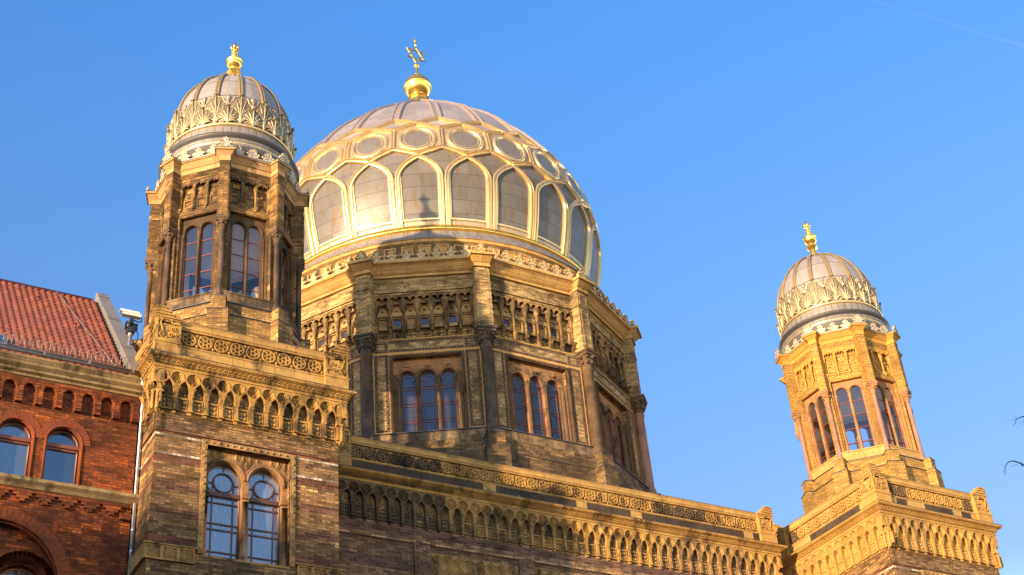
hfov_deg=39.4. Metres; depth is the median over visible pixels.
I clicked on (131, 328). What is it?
surveillance camera
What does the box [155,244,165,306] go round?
window
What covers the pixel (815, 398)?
window
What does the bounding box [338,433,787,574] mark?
facade wing
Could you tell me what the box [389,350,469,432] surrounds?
window
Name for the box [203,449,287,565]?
window
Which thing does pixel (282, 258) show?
window
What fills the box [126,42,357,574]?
corner tower
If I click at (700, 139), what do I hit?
sky
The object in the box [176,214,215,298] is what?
window
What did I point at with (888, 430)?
window
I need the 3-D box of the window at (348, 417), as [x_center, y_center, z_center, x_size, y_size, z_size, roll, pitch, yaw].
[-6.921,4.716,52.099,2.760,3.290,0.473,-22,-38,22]
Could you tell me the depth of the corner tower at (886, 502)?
54.04 m
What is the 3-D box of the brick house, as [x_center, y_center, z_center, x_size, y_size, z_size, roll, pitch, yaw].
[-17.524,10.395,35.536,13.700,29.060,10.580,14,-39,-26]
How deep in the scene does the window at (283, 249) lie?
44.63 m
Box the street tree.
[1000,414,1023,474]
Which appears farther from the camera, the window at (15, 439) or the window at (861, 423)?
the window at (861, 423)
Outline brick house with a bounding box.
[0,278,143,574]
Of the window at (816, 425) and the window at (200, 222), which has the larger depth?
the window at (816, 425)
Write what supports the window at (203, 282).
in the corner tower at (248, 396)
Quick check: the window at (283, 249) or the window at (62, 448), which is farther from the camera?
the window at (283, 249)
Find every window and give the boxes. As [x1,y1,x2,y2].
[0,422,30,475]
[0,568,33,574]
[43,430,78,483]
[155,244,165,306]
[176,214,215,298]
[189,275,210,295]
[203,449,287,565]
[227,213,266,298]
[232,277,258,297]
[279,240,291,317]
[282,258,283,308]
[344,364,350,432]
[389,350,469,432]
[504,353,576,442]
[595,381,637,477]
[804,390,834,466]
[813,421,835,463]
[831,378,878,450]
[844,420,873,448]
[875,379,911,448]
[882,405,902,446]
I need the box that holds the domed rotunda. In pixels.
[296,39,659,493]
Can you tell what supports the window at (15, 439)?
in the brick house
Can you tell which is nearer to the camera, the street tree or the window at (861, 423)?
the street tree
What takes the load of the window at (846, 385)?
in the corner tower at (886, 502)
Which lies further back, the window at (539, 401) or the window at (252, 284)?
the window at (539, 401)
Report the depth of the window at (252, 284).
46.72 m
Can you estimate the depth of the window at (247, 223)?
43.44 m
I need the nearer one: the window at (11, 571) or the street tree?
the street tree
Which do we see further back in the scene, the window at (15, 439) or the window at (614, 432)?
the window at (614, 432)
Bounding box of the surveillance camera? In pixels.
[119,308,142,345]
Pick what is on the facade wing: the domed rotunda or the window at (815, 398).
the domed rotunda
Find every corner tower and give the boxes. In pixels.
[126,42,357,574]
[774,221,1003,574]
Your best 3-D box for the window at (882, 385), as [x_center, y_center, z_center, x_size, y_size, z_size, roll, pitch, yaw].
[14.513,4.892,54.830,1.390,3.100,0.235,14,-39,-26]
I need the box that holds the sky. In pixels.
[0,0,1023,574]

